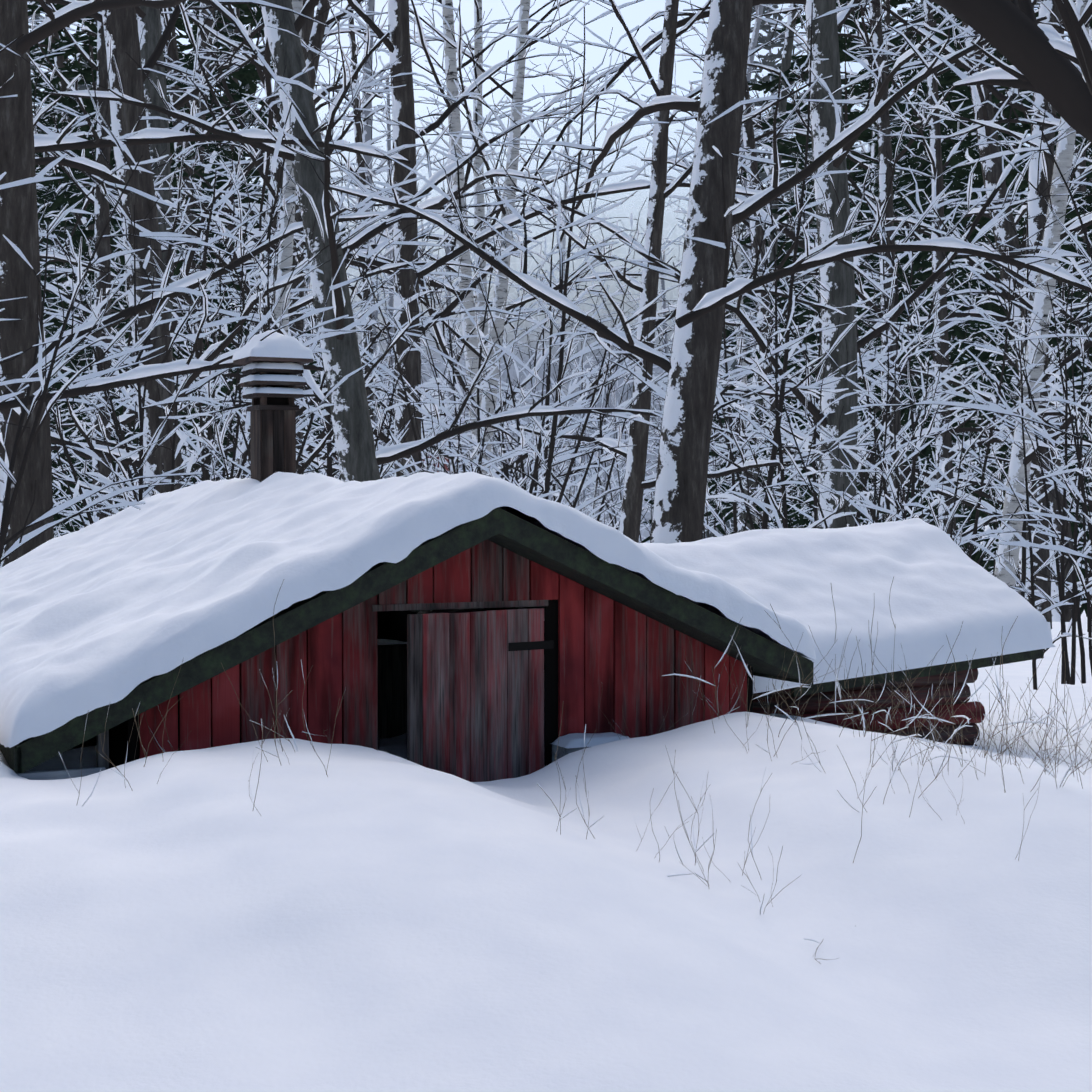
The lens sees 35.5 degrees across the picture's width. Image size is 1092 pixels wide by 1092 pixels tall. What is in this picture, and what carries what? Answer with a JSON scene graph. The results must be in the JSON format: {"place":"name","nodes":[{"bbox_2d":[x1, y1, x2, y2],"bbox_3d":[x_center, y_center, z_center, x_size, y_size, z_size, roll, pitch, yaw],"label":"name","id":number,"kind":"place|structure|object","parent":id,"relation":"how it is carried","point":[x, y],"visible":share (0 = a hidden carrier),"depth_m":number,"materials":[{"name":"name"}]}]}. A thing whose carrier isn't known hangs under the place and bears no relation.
{"place":"outdoors","nodes":[
{"label":"outdoors","id":0,"kind":"place"},
{"bbox_2d":[139,540,746,758],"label":"wooden wall","id":1,"kind":"structure","parent":0,"point":[337,654],"depth_m":9.27,"materials":[{"name":"red wood"}]},
{"bbox_2d":[372,600,588,781],"bbox_3d":[-0.218,1.069,9.293,1.485,1.530,0.228,-1,2,-27],"label":"cellar door","id":2,"kind":"structure","parent":1,"relation":"attached to","point":[475,696],"depth_m":9.19,"materials":[{"name":"red wood"}]},
{"bbox_2d":[36,90,1026,542],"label":"forest","id":3,"kind":"object","parent":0,"point":[676,254],"depth_m":65.64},
{"bbox_2d":[0,604,1091,1091],"bbox_3d":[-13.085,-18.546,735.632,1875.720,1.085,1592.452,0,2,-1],"label":"snow ground","id":4,"kind":"structure","parent":0,"point":[386,916],"depth_m":5.75,"materials":[{"name":"white snow"}]},
{"bbox_2d":[0,391,23,401],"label":"branch","id":5,"kind":"object","parent":4,"relation":"on","point":[4,397],"visible":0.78,"depth_m":12.30,"materials":[{"name":"plant"}]},
{"bbox_2d":[0,34,66,427],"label":"shrub","id":6,"kind":"object","parent":4,"relation":"on","point":[38,177],"visible":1,"depth_m":9.41,"materials":[{"name":"plant"}]},
{"bbox_2d":[27,1,128,370],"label":"spruce tree","id":7,"kind":"object","parent":4,"relation":"on","point":[45,92],"depth_m":37.17,"materials":[{"name":"green plant"}]},
{"bbox_2d":[0,33,232,564],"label":"shrub","id":8,"kind":"object","parent":4,"relation":"on","point":[8,477],"visible":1,"depth_m":12.34,"materials":[{"name":"brown plant"}]},
{"bbox_2d":[28,0,250,519],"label":"tall tree","id":9,"kind":"object","parent":4,"relation":"on","point":[98,200],"visible":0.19,"depth_m":26.08,"materials":[{"name":"brown plant"}]},
{"bbox_2d":[41,8,238,537],"bbox_3d":[-7.199,-5.355,30.359,4.963,14.364,5.489,-1,2,-22],"label":"spruce tree","id":10,"kind":"object","parent":4,"relation":"on","point":[79,173],"depth_m":30.08,"materials":[{"name":"green plant"}]},
{"bbox_2d":[28,7,372,478],"bbox_3d":[-6.147,-7.723,29.960,6.262,18.464,6.606,0,2,-11],"label":"tall tree","id":11,"kind":"object","parent":4,"relation":"on","point":[173,98],"visible":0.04,"depth_m":29.49,"materials":[{"name":"brown plant"}]},
{"bbox_2d":[0,0,450,567],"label":"tall tree","id":12,"kind":"object","parent":4,"relation":"on","point":[18,220],"visible":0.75,"depth_m":16.33,"materials":[{"name":"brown plant"}]},
{"bbox_2d":[0,230,389,409],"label":"tree branch","id":13,"kind":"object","parent":12,"relation":"attached to","point":[135,374],"depth_m":13.31,"materials":[{"name":"brown plant"}]},
{"bbox_2d":[183,191,382,475],"bbox_3d":[-2.465,-0.911,16.753,2.569,5.131,1.747,0,2,-17],"label":"branch","id":14,"kind":"object","parent":4,"relation":"on","point":[207,442],"visible":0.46,"depth_m":16.47,"materials":[{"name":"brown plant"}]},
{"bbox_2d":[98,0,636,476],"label":"tall tree","id":15,"kind":"object","parent":4,"relation":"on","point":[400,48],"visible":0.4,"depth_m":21.28,"materials":[{"name":"brown plant"}]},
{"bbox_2d":[311,383,460,472],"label":"tree","id":16,"kind":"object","parent":4,"relation":"on","point":[430,410],"depth_m":53.46,"materials":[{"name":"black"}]},
{"bbox_2d":[0,0,784,481],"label":"tree","id":17,"kind":"object","parent":4,"relation":"on","point":[360,458],"visible":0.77,"depth_m":16.83,"materials":[{"name":"brown plant"}]},
{"bbox_2d":[33,37,434,196],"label":"tree branch","id":18,"kind":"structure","parent":17,"relation":"on","point":[62,141],"depth_m":16.73,"materials":[{"name":"brown plant"}]},
{"bbox_2d":[0,507,813,779],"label":"roof trim","id":19,"kind":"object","parent":4,"relation":"on","point":[762,656],"visible":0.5,"depth_m":8.97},
{"bbox_2d":[240,374,260,382],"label":"chimney snow","id":20,"kind":"structure","parent":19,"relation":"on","point":[249,378],"depth_m":12.60,"materials":[{"name":"white snow"}]},
{"bbox_2d":[241,387,259,395],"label":"chimney snow","id":21,"kind":"structure","parent":19,"relation":"on","point":[250,390],"depth_m":12.62,"materials":[{"name":"white snow"}]},
{"bbox_2d":[241,362,265,371],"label":"chimney snow","id":22,"kind":"structure","parent":19,"relation":"on","point":[251,366],"depth_m":12.61,"materials":[{"name":"white snow"}]},
{"bbox_2d":[233,356,312,481],"bbox_3d":[-2.042,-0.677,12.758,0.470,1.433,0.470,-1,2,-27],"label":"chimney","id":23,"kind":"object","parent":19,"relation":"on","point":[273,432],"visible":0.56,"depth_m":12.63,"materials":[{"name":"black metal"}]},
{"bbox_2d":[232,330,314,360],"bbox_3d":[-2.042,-1.500,12.736,0.500,0.223,0.500,-1,2,-27],"label":"snow cap","id":24,"kind":"object","parent":23,"relation":"on","point":[275,344],"visible":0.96,"depth_m":12.56,"materials":[{"name":"white snow"}]},
{"bbox_2d":[256,362,303,369],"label":"chimney snow","id":25,"kind":"structure","parent":23,"relation":"on","point":[285,365],"depth_m":12.57,"materials":[{"name":"white snow"}]},
{"bbox_2d":[252,386,302,393],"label":"chimney snow","id":26,"kind":"structure","parent":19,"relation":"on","point":[281,390],"depth_m":12.58,"materials":[{"name":"white snow"}]},
{"bbox_2d":[255,374,305,381],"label":"chimney snow","id":27,"kind":"structure","parent":19,"relation":"on","point":[275,377],"depth_m":12.56,"materials":[{"name":"white snow"}]},
{"bbox_2d":[0,472,815,747],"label":"roof snow","id":28,"kind":"structure","parent":19,"relation":"on","point":[117,607],"depth_m":9.19,"materials":[{"name":"white snow"}]},
{"bbox_2d":[550,732,628,747],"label":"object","id":29,"kind":"structure","parent":19,"relation":"on","point":[573,740],"depth_m":9.45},
{"bbox_2d":[417,518,1054,692],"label":"wing roof snow","id":30,"kind":"structure","parent":19,"relation":"on","point":[943,585],"depth_m":11.54,"materials":[{"name":"white snow"}]},
{"bbox_2d":[331,0,653,477],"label":"birch tree","id":31,"kind":"object","parent":4,"relation":"on","point":[479,211],"visible":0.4,"depth_m":27.30,"materials":[{"name":"white plant"}]},
{"bbox_2d":[0,0,1091,689],"bbox_3d":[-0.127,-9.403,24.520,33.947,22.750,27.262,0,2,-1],"label":"forest trees","id":32,"kind":"object","parent":4,"relation":"on","point":[900,390],"visible":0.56,"depth_m":21.84,"materials":[{"name":"grey plant"}]},
{"bbox_2d":[59,577,1091,914],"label":"dry weed stems","id":33,"kind":"object","parent":4,"relation":"on","point":[1043,757],"visible":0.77,"depth_m":8.11,"materials":[{"name":"beige plant"}]},
{"bbox_2d":[302,730,1013,963],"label":"fallen twigs","id":34,"kind":"object","parent":4,"relation":"on","point":[791,764],"visible":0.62,"depth_m":7.81,"materials":[{"name":"brown plant"}]},
{"bbox_2d":[289,0,1046,543],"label":"tall tree","id":35,"kind":"object","parent":4,"relation":"on","point":[691,396],"visible":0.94,"depth_m":15.46,"materials":[{"name":"brown plant"}]},
{"bbox_2d":[675,93,1091,327],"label":"tree branch","id":36,"kind":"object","parent":35,"relation":"attached to","point":[827,251],"depth_m":14.84,"materials":[{"name":"brown plant"}]},
{"bbox_2d":[403,0,954,542],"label":"tall tree","id":37,"kind":"object","parent":4,"relation":"on","point":[635,450],"visible":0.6,"depth_m":18.35,"materials":[{"name":"brown plant"}]},
{"bbox_2d":[416,96,799,278],"bbox_3d":[0.718,-3.895,19.019,4.177,1.885,1.852,0,2,10],"label":"tree branch","id":38,"kind":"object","parent":37,"relation":"attached to","point":[512,220],"depth_m":18.83,"materials":[{"name":"brown plant"}]},
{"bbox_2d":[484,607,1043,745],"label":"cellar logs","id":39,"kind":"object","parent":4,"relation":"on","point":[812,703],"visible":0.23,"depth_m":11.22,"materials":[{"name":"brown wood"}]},
{"bbox_2d":[847,399,1029,584],"bbox_3d":[3.510,0.163,15.734,1.595,2.921,2.224,0,2,-1],"label":"shrub","id":40,"kind":"object","parent":4,"relation":"on","point":[868,503],"visible":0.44,"depth_m":15.44,"materials":[{"name":"brown plant"}]},
{"bbox_2d":[928,228,1091,684],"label":"shrub","id":41,"kind":"object","parent":4,"relation":"on","point":[1045,436],"visible":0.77,"depth_m":16.64,"materials":[{"name":"brown plant"}]},
{"bbox_2d":[27,0,1069,233],"label":"sky","id":42,"kind":"structure","parent":0,"point":[634,15],"materials":[{"name":"white"}]},
{"bbox_2d":[903,0,1091,142],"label":"tree branch","id":43,"kind":"object","parent":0,"point":[1045,60],"visible":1,"depth_m":9.10,"materials":[{"name":"brown plant"}]}
]}

